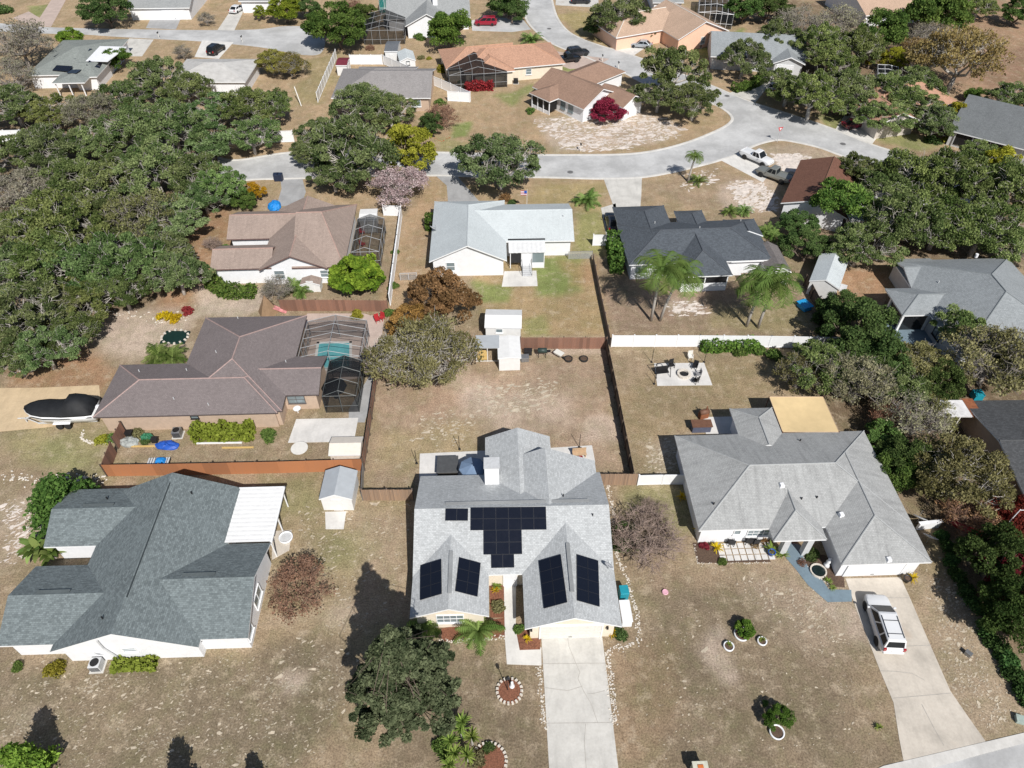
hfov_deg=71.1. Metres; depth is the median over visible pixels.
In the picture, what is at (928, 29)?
bare tree
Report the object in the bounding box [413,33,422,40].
shrub
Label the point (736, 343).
hedge
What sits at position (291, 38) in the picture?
road
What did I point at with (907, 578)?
flower pot
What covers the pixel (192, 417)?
window
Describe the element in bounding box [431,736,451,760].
shrub
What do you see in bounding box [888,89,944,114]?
live oak
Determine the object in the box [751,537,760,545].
garden chair
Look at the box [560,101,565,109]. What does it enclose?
window
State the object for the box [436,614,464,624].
window
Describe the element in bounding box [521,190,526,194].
flag
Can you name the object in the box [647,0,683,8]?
house
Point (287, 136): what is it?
fence
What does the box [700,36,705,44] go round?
window
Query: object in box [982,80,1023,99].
live oak
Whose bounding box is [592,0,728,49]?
house
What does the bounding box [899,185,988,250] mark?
live oak
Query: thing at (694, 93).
live oak
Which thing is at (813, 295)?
fence
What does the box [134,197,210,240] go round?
live oak
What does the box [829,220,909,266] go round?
live oak
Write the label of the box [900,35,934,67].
bare tree
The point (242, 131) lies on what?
live oak
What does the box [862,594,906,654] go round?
parked car
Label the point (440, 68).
shrub
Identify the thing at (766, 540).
shrub
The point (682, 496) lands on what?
bromeliad
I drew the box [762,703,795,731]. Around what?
sapling
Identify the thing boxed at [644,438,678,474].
sand patch
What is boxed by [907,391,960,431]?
live oak
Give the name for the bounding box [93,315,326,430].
house
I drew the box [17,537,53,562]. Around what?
banana plant
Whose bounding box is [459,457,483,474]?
patio umbrella
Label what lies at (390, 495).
fence
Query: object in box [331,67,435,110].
house
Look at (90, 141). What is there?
live oak
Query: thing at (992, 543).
leafy tree
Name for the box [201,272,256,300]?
hedge
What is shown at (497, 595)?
mulch bed
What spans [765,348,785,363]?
shrub
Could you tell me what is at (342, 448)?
shed
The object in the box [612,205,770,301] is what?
house
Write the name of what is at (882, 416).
leafy tree
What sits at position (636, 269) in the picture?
window
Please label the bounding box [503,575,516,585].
door
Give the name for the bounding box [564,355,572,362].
planter
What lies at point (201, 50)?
driveway
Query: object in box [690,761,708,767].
mailbox
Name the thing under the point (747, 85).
hedge
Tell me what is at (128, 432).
storage box
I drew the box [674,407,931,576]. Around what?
house
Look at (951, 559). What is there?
hedge shrub
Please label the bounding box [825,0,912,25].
house
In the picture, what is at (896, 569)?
garage door
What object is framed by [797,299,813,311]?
covered load
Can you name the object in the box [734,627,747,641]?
planter
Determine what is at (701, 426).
tool cabinet
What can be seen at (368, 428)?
fence
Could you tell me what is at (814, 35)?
live oak
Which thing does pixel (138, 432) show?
shrub
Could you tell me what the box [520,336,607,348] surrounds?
fence
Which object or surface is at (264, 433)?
shrub
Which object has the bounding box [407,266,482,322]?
orange tree
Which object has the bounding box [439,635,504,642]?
stone border
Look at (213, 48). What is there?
parked car
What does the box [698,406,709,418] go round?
barbecue grill
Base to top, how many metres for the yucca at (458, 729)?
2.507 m
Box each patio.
[272,530,291,559]
[288,418,357,442]
[301,313,383,374]
[419,451,484,479]
[502,271,537,286]
[551,445,594,460]
[654,363,711,385]
[706,417,732,433]
[718,542,774,560]
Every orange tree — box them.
[385,302,426,335]
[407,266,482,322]
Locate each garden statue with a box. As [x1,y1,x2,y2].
[509,681,514,688]
[823,558,831,567]
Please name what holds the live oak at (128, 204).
on the ground
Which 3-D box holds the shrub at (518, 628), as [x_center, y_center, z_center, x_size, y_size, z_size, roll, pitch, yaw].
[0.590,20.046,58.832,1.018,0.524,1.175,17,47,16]
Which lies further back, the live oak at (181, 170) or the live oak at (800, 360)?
the live oak at (181, 170)
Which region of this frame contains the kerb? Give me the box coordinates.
[217,0,972,203]
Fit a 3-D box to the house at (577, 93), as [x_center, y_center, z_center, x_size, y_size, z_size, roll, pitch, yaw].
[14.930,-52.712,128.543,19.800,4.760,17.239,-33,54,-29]
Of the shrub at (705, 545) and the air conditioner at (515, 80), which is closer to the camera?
the shrub at (705, 545)
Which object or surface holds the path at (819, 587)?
on the ground
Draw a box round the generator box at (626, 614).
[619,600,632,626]
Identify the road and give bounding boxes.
[0,23,324,54]
[218,0,973,200]
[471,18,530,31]
[933,743,1023,767]
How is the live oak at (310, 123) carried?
on the ground
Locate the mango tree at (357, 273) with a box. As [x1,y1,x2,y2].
[327,253,386,294]
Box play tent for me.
[258,296,286,315]
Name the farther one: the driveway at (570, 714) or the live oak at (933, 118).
the live oak at (933, 118)
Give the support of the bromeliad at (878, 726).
on the ground
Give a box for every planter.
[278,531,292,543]
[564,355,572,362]
[579,355,587,362]
[723,641,733,651]
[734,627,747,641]
[757,636,766,645]
[769,724,784,739]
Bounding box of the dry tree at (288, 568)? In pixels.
[264,554,338,625]
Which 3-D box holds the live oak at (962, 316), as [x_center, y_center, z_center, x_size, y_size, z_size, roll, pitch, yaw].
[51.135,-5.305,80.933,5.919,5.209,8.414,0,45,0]
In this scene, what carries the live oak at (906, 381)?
on the ground
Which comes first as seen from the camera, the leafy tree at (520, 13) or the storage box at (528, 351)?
the storage box at (528, 351)
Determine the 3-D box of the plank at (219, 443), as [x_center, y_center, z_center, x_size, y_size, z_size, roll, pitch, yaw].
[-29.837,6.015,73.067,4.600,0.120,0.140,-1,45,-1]
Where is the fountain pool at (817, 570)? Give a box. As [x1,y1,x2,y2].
[810,563,826,578]
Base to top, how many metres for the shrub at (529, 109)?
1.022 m
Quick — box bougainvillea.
[588,95,628,121]
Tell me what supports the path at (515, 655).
on the ground
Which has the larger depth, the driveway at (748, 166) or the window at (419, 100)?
the window at (419, 100)
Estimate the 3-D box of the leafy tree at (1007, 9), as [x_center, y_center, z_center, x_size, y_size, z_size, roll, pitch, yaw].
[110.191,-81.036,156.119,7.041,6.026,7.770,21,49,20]
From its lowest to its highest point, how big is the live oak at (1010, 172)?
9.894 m
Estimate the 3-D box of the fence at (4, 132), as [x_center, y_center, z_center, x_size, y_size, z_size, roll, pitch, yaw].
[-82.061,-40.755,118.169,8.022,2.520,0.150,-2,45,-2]
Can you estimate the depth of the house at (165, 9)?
159.78 m
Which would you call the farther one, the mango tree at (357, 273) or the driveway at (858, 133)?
the driveway at (858, 133)
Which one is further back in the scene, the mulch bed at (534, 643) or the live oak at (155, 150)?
the live oak at (155, 150)
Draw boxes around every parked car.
[206,43,224,55]
[228,4,242,13]
[565,45,589,55]
[570,0,590,3]
[604,212,617,230]
[631,39,652,48]
[841,118,861,130]
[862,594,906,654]
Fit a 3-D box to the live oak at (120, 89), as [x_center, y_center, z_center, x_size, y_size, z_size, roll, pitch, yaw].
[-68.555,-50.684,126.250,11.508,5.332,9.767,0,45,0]
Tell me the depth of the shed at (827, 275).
89.63 m
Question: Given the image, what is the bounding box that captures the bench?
[572,447,586,456]
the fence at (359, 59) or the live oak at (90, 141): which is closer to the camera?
the live oak at (90, 141)
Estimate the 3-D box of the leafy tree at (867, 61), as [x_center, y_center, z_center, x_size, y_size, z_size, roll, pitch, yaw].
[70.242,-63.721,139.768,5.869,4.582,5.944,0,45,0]
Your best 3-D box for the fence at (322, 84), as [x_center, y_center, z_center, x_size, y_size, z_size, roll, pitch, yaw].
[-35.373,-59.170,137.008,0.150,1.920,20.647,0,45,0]
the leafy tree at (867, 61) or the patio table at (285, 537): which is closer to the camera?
the patio table at (285, 537)
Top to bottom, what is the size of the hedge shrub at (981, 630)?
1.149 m
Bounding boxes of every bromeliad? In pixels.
[492,583,501,590]
[523,634,531,641]
[676,491,686,501]
[712,541,723,553]
[764,540,778,555]
[775,551,789,558]
[875,723,882,730]
[908,572,918,581]
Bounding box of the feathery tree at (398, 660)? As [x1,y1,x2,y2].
[344,623,461,747]
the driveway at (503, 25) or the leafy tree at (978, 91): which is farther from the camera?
the driveway at (503, 25)
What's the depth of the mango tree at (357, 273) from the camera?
87.88 m
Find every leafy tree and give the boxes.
[300,0,366,49]
[338,0,359,8]
[351,3,377,18]
[427,8,472,47]
[486,0,529,17]
[497,0,527,23]
[724,0,764,24]
[740,0,795,23]
[774,208,820,237]
[777,228,837,263]
[808,176,875,217]
[814,289,879,324]
[819,297,902,367]
[847,335,912,379]
[858,7,909,45]
[862,49,888,68]
[864,417,909,454]
[868,397,914,436]
[875,434,936,488]
[875,447,920,492]
[881,46,909,69]
[903,0,975,33]
[915,357,967,403]
[934,495,1002,537]
[941,101,966,122]
[953,520,1023,596]
[963,87,984,97]
[977,549,1023,599]
[977,575,1023,654]
[979,144,1022,164]
[987,492,1023,552]
[994,351,1023,385]
[1001,0,1023,25]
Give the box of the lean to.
[475,335,498,361]
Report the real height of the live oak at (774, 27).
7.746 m
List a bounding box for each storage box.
[124,429,132,436]
[150,436,158,442]
[521,354,528,361]
[524,348,531,355]
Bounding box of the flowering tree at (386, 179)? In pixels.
[362,161,430,206]
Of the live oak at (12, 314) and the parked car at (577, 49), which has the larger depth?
the parked car at (577, 49)
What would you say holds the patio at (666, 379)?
on the ground
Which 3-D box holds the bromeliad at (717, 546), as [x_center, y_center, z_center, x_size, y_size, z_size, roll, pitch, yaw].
[18.413,14.525,64.061,1.343,0.862,1.178,-15,47,-14]
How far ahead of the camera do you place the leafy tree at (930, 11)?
147.56 m
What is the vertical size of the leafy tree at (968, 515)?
3.738 m
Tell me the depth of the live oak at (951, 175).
98.23 m
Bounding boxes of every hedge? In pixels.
[108,654,159,674]
[186,418,256,444]
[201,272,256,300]
[424,212,432,231]
[464,79,493,91]
[605,229,624,274]
[699,334,759,354]
[730,71,762,92]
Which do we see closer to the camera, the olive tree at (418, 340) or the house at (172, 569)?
the house at (172, 569)
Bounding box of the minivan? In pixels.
[474,15,496,25]
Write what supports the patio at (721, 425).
on the ground
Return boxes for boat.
[18,393,99,429]
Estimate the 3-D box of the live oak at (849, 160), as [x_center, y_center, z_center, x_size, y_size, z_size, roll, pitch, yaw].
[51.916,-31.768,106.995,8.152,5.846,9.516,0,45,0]
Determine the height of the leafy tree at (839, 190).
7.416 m
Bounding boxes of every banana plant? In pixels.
[16,531,45,563]
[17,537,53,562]
[33,547,65,565]
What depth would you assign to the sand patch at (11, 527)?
66.05 m
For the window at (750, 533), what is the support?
in the house at (756, 473)
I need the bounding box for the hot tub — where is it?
[436,455,457,475]
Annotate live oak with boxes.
[0,14,60,68]
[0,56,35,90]
[0,83,44,126]
[0,128,47,176]
[0,166,67,210]
[0,186,109,245]
[0,204,36,246]
[0,240,38,294]
[0,275,67,340]
[0,335,45,377]
[1,227,81,303]
[11,324,87,374]
[16,122,83,166]
[16,283,88,332]
[17,92,74,127]
[22,156,108,199]
[27,239,118,289]
[42,310,103,353]
[57,274,117,324]
[60,89,116,125]
[61,118,129,159]
[61,190,139,244]
[69,151,136,201]
[75,0,133,27]
[79,231,168,292]
[80,270,151,310]
[86,79,153,108]
[94,99,168,155]
[101,188,187,241]
[105,134,187,198]
[126,55,190,88]
[130,96,206,149]
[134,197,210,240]
[134,230,199,278]
[141,251,215,294]
[145,148,221,192]
[153,72,214,103]
[171,182,231,214]
[182,117,239,159]
[185,90,236,124]
[194,161,249,206]
[215,86,274,131]
[221,114,281,155]
[248,87,292,120]
[288,138,329,164]
[291,116,339,156]
[305,159,357,192]
[307,113,401,181]
[327,81,392,125]
[362,92,419,128]
[449,132,546,189]
[583,19,599,33]
[587,0,651,29]
[626,78,679,112]
[639,44,712,88]
[664,81,722,120]
[717,37,773,78]
[757,17,801,47]
[759,66,810,106]
[773,350,824,395]
[782,67,849,120]
[784,338,876,394]
[794,21,853,69]
[802,40,859,75]
[816,350,903,411]
[818,66,881,106]
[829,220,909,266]
[836,26,886,66]
[836,90,886,116]
[837,150,882,186]
[853,101,918,132]
[853,162,919,218]
[861,191,958,253]
[864,355,931,405]
[873,146,961,200]
[874,71,923,103]
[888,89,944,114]
[891,64,948,96]
[895,340,954,387]
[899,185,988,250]
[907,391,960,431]
[909,432,1017,519]
[914,104,960,135]
[920,145,1003,199]
[930,303,992,363]
[939,322,1023,396]
[944,195,1023,257]
[954,151,1023,208]
[958,139,1003,163]
[960,0,1000,19]
[980,225,1023,262]
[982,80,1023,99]
[1000,94,1023,106]
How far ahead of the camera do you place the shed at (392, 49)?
142.60 m
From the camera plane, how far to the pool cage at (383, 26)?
149.81 m
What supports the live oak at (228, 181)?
on the ground
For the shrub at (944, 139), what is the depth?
119.06 m
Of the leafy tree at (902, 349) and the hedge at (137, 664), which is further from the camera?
the leafy tree at (902, 349)
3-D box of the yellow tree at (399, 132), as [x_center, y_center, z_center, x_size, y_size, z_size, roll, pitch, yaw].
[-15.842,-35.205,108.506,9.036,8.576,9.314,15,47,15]
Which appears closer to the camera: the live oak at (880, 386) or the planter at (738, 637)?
the planter at (738, 637)
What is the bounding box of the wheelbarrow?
[552,349,564,358]
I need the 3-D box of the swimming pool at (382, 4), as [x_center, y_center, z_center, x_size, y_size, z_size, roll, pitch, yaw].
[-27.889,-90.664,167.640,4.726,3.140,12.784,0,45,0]
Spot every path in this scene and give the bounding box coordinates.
[325,511,345,528]
[349,371,373,421]
[504,586,540,665]
[786,543,851,601]
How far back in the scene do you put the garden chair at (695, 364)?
80.53 m
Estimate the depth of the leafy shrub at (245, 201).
103.03 m
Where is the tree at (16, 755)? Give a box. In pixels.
[0,740,62,767]
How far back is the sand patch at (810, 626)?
60.16 m
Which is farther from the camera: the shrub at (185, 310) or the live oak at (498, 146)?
the live oak at (498, 146)
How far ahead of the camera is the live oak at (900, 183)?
100.19 m
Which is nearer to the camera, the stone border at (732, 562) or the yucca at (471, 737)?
the yucca at (471, 737)
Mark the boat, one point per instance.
(72, 408)
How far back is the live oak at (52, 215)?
90.75 m
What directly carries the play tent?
on the ground
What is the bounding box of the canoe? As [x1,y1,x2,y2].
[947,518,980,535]
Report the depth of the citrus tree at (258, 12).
159.13 m
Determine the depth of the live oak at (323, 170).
104.24 m
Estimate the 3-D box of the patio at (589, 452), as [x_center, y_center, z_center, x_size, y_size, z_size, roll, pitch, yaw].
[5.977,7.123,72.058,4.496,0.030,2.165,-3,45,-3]
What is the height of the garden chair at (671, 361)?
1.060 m
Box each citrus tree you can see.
[54,27,84,41]
[102,47,131,69]
[253,5,266,19]
[254,48,286,75]
[264,49,311,76]
[265,0,306,22]
[298,0,322,16]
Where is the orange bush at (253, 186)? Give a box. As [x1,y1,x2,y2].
[244,182,266,200]
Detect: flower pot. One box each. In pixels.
[768,548,775,556]
[903,574,911,582]
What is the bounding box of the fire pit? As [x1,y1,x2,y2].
[677,368,690,379]
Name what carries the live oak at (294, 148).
on the ground
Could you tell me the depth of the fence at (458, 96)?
129.94 m
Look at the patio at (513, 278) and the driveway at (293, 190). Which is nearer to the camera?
the patio at (513, 278)
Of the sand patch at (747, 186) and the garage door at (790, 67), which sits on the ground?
the sand patch at (747, 186)
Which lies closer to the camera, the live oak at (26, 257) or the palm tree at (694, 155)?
the live oak at (26, 257)
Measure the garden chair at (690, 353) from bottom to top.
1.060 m
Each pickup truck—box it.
[560,51,580,62]
[739,147,773,165]
[755,165,792,184]
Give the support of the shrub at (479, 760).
on the ground
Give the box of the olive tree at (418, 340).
[360,310,483,388]
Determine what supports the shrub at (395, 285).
on the ground
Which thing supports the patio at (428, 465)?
on the ground
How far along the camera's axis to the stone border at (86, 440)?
73.33 m
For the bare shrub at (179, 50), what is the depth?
142.88 m
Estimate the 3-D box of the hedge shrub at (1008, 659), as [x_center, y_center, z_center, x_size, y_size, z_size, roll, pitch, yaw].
[39.256,21.733,56.720,1.886,1.204,2.253,-3,45,-3]
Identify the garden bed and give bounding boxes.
[473,741,507,767]
[496,677,522,704]
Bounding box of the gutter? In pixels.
[880,733,1023,767]
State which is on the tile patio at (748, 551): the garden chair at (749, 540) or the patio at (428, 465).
the garden chair at (749, 540)
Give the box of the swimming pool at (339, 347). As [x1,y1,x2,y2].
[315,341,351,370]
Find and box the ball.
[662,589,667,594]
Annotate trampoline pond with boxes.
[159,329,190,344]
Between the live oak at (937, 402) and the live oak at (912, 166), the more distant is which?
the live oak at (912, 166)
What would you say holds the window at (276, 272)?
in the house at (300, 239)
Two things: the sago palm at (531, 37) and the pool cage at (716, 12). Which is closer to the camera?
the sago palm at (531, 37)
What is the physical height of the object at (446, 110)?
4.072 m
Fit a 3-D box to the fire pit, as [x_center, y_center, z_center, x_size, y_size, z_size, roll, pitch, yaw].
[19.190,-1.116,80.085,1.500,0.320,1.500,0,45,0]
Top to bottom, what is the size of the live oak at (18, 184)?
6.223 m
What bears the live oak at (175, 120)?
on the ground
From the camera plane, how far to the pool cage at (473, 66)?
133.43 m
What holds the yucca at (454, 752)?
on the ground
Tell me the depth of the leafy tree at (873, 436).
70.85 m
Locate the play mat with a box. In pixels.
[147,457,170,463]
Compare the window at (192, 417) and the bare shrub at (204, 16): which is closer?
the window at (192, 417)
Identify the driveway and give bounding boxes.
[0,385,101,431]
[14,0,65,26]
[127,38,152,55]
[146,20,179,28]
[195,40,232,58]
[218,9,242,30]
[278,179,305,205]
[436,176,477,200]
[542,637,617,767]
[556,0,597,6]
[557,51,607,68]
[601,203,615,234]
[604,178,641,206]
[620,47,643,54]
[722,154,766,181]
[730,78,773,101]
[836,116,875,143]
[845,577,985,760]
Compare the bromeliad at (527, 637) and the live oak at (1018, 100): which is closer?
the bromeliad at (527, 637)
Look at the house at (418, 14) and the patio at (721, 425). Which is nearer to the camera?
the patio at (721, 425)
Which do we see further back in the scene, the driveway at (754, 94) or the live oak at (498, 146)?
the driveway at (754, 94)
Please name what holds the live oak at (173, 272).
on the ground
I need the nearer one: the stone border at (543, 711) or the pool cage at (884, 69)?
the stone border at (543, 711)
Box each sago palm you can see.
[141,342,175,363]
[155,342,187,363]
[284,277,301,297]
[290,284,313,298]
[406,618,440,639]
[453,617,505,655]
[520,32,543,43]
[570,187,601,210]
[688,174,708,187]
[721,203,739,217]
[735,204,753,216]
[758,221,778,238]
[766,226,782,242]
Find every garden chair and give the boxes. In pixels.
[373,313,379,323]
[378,311,384,321]
[668,358,674,367]
[687,350,693,360]
[692,360,698,368]
[692,376,699,384]
[695,368,702,377]
[727,538,735,546]
[745,538,753,545]
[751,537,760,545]
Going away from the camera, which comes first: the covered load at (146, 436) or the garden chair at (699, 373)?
the covered load at (146, 436)
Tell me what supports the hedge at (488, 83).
on the ground
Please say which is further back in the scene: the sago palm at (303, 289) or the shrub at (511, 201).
the shrub at (511, 201)
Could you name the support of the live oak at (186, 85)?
on the ground
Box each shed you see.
[319,466,358,510]
[328,436,363,459]
[335,58,350,75]
[384,41,400,61]
[397,48,415,66]
[484,309,521,335]
[498,335,520,370]
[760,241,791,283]
[806,253,847,298]
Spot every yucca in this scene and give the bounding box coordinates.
[439,754,458,767]
[441,732,461,752]
[444,742,462,762]
[452,723,471,738]
[454,708,471,732]
[459,744,475,767]
[463,726,482,745]
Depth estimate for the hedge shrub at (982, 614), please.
59.63 m
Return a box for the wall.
[916,519,942,529]
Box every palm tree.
[633,249,690,321]
[653,254,704,321]
[685,150,703,181]
[734,264,790,326]
[747,264,803,328]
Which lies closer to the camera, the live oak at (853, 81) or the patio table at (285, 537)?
the patio table at (285, 537)
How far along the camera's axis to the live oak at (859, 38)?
134.25 m
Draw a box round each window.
[121,647,138,653]
[190,416,199,419]
[248,621,254,642]
[253,583,263,610]
[273,270,285,279]
[286,396,306,404]
[319,270,328,277]
[411,99,420,106]
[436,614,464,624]
[446,262,455,271]
[495,328,502,333]
[526,68,531,74]
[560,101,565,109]
[568,104,572,113]
[634,266,645,274]
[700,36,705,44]
[732,530,741,535]
[745,530,769,537]
[931,326,940,342]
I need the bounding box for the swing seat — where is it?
[653,362,670,378]
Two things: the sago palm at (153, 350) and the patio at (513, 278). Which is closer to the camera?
the sago palm at (153, 350)
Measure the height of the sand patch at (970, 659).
0.024 m
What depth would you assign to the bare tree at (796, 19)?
146.16 m
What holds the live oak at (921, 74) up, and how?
on the ground
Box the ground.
[0,0,1023,767]
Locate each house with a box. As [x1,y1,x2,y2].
[0,472,288,660]
[30,39,129,95]
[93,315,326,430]
[128,0,206,19]
[181,59,259,94]
[210,195,356,283]
[238,0,280,12]
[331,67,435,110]
[386,0,469,37]
[410,428,621,638]
[429,200,573,275]
[438,42,565,83]
[529,61,644,121]
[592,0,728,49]
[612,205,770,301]
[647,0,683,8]
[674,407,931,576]
[707,31,806,75]
[781,156,856,231]
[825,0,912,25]
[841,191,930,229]
[845,82,958,138]
[883,253,1023,371]
[928,398,1023,509]
[946,94,1023,162]
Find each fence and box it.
[0,129,32,141]
[99,441,116,476]
[101,458,361,475]
[110,421,124,448]
[209,130,294,142]
[278,299,388,311]
[316,50,336,101]
[349,54,382,64]
[360,463,363,500]
[360,488,413,500]
[361,356,378,470]
[382,55,470,101]
[382,205,401,215]
[388,206,401,305]
[447,90,469,102]
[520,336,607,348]
[568,251,592,258]
[592,234,618,245]
[593,254,611,346]
[600,472,638,484]
[604,337,634,483]
[611,334,840,347]
[637,474,684,485]
[803,274,837,336]
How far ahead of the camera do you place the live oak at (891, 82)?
122.62 m
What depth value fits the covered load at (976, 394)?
77.07 m
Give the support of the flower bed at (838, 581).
on the ground
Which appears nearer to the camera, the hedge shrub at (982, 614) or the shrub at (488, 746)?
the shrub at (488, 746)
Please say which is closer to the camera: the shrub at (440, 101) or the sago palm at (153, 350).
the sago palm at (153, 350)
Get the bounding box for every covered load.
[120,436,138,447]
[140,433,152,440]
[155,440,178,449]
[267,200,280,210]
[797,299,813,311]
[969,389,985,400]
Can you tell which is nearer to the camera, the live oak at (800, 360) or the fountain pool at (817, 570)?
the fountain pool at (817, 570)
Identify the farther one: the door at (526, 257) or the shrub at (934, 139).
the shrub at (934, 139)
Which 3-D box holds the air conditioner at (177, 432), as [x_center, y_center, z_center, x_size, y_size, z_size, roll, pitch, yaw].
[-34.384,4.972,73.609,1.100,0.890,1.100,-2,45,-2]
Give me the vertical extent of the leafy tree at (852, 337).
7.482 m
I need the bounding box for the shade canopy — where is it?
[765,396,839,432]
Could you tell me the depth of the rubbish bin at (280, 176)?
109.92 m
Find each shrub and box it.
[0,2,13,14]
[10,660,23,672]
[42,659,66,678]
[93,433,107,445]
[106,433,113,443]
[129,427,144,438]
[139,439,150,444]
[155,310,171,320]
[169,313,181,324]
[172,44,192,59]
[181,306,194,315]
[196,12,214,25]
[201,234,222,249]
[229,189,256,208]
[257,273,294,300]
[260,428,276,444]
[350,309,363,319]
[365,44,374,50]
[383,308,394,316]
[386,281,399,289]
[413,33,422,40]
[417,55,424,59]
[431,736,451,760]
[433,98,446,104]
[437,63,445,73]
[467,748,485,767]
[482,741,496,754]
[490,599,505,613]
[498,192,511,201]
[507,199,515,203]
[513,623,524,634]
[525,107,534,114]
[610,498,690,576]
[611,520,639,552]
[612,627,627,641]
[698,542,709,549]
[717,557,727,565]
[731,347,748,357]
[748,343,766,355]
[760,537,770,544]
[762,700,768,706]
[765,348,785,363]
[798,557,806,566]
[804,546,819,562]
[810,312,823,325]
[814,323,837,336]
[923,134,942,145]
[932,529,950,540]
[938,538,955,553]
[941,136,948,141]
[942,552,961,568]
[947,567,968,585]
[957,582,976,598]
[963,595,987,615]
[975,618,996,641]
[980,607,1003,616]
[981,634,1012,653]
[991,649,1021,673]
[1000,665,1023,685]
[1010,682,1023,706]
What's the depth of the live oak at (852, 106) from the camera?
121.75 m
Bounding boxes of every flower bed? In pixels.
[693,543,770,562]
[804,554,844,586]
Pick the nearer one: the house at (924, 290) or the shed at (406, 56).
the house at (924, 290)
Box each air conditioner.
[87,657,107,673]
[171,427,184,438]
[513,78,518,83]
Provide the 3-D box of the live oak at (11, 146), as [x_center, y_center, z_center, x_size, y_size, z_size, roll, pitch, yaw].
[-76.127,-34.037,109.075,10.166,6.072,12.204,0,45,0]
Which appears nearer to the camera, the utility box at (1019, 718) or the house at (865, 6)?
the utility box at (1019, 718)
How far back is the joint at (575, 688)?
55.50 m
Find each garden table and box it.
[291,441,307,454]
[293,406,300,412]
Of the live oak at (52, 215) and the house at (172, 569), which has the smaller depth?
the house at (172, 569)
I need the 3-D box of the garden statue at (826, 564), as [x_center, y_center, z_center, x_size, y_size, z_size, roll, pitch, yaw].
[27.696,15.595,62.752,0.600,1.200,0.600,0,45,0]
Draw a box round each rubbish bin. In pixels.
[273,172,278,181]
[276,172,283,181]
[618,585,629,599]
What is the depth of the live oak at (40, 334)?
78.23 m
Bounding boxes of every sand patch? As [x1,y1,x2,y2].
[0,499,44,563]
[1,619,348,767]
[287,501,409,626]
[409,410,479,445]
[470,378,561,417]
[534,112,687,151]
[637,494,670,527]
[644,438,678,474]
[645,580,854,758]
[667,301,711,315]
[680,168,719,190]
[701,566,846,654]
[726,180,779,212]
[770,153,811,171]
[920,569,1013,728]
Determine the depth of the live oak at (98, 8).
152.51 m
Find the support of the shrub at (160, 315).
on the ground
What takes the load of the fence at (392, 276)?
on the ground
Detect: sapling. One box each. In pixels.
[734,619,755,639]
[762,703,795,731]
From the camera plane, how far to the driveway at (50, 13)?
162.91 m
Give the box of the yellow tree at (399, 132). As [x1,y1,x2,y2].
[376,123,437,173]
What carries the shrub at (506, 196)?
on the ground
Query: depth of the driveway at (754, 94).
133.11 m
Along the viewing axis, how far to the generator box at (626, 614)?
59.02 m
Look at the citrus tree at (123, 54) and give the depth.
138.43 m
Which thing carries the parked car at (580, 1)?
on the driveway at (568, 2)
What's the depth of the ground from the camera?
69.46 m
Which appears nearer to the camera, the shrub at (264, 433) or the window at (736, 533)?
the window at (736, 533)
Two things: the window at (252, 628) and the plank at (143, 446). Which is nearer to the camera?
the window at (252, 628)
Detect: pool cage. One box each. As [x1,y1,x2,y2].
[298,315,369,360]
[322,355,365,412]
[350,214,385,266]
[363,9,406,44]
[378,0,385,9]
[447,52,506,88]
[698,0,733,28]
[873,64,898,83]
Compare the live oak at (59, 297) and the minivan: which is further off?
the minivan
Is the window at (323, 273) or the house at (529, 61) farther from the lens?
the house at (529, 61)
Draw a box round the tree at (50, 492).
[22,472,101,536]
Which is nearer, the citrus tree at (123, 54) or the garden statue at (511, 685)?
the garden statue at (511, 685)
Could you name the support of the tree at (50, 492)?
on the ground
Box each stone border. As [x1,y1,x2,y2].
[1,470,107,487]
[79,429,111,444]
[91,304,149,318]
[146,305,195,324]
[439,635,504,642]
[535,666,548,729]
[604,485,641,656]
[605,649,618,724]
[694,544,769,564]
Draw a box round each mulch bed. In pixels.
[442,618,504,640]
[489,585,503,617]
[517,629,540,649]
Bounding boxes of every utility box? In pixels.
[963,649,972,657]
[1014,714,1023,724]
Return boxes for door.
[161,9,186,19]
[306,281,314,291]
[331,499,343,510]
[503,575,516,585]
[522,253,530,264]
[539,624,603,638]
[776,65,793,73]
[842,564,907,576]
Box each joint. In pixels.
[541,642,613,760]
[881,645,949,744]
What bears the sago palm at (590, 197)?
on the ground
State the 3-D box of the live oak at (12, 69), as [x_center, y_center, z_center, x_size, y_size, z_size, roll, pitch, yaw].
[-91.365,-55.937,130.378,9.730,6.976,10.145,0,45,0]
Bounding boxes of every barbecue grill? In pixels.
[537,348,550,357]
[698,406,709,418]
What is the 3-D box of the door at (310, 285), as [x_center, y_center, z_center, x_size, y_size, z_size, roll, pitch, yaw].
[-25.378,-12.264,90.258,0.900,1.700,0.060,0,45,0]
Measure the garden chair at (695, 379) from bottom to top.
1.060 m
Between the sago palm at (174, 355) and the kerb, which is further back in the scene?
the kerb
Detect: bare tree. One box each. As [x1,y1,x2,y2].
[772,3,833,32]
[806,2,869,32]
[884,391,955,444]
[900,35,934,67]
[902,23,1015,94]
[906,21,957,47]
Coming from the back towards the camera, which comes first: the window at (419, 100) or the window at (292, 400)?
the window at (419, 100)
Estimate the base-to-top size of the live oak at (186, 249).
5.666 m
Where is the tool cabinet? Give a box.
[690,419,712,432]
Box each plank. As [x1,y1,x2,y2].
[131,445,154,446]
[196,442,241,443]
[222,446,253,448]
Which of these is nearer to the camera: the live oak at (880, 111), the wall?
the wall

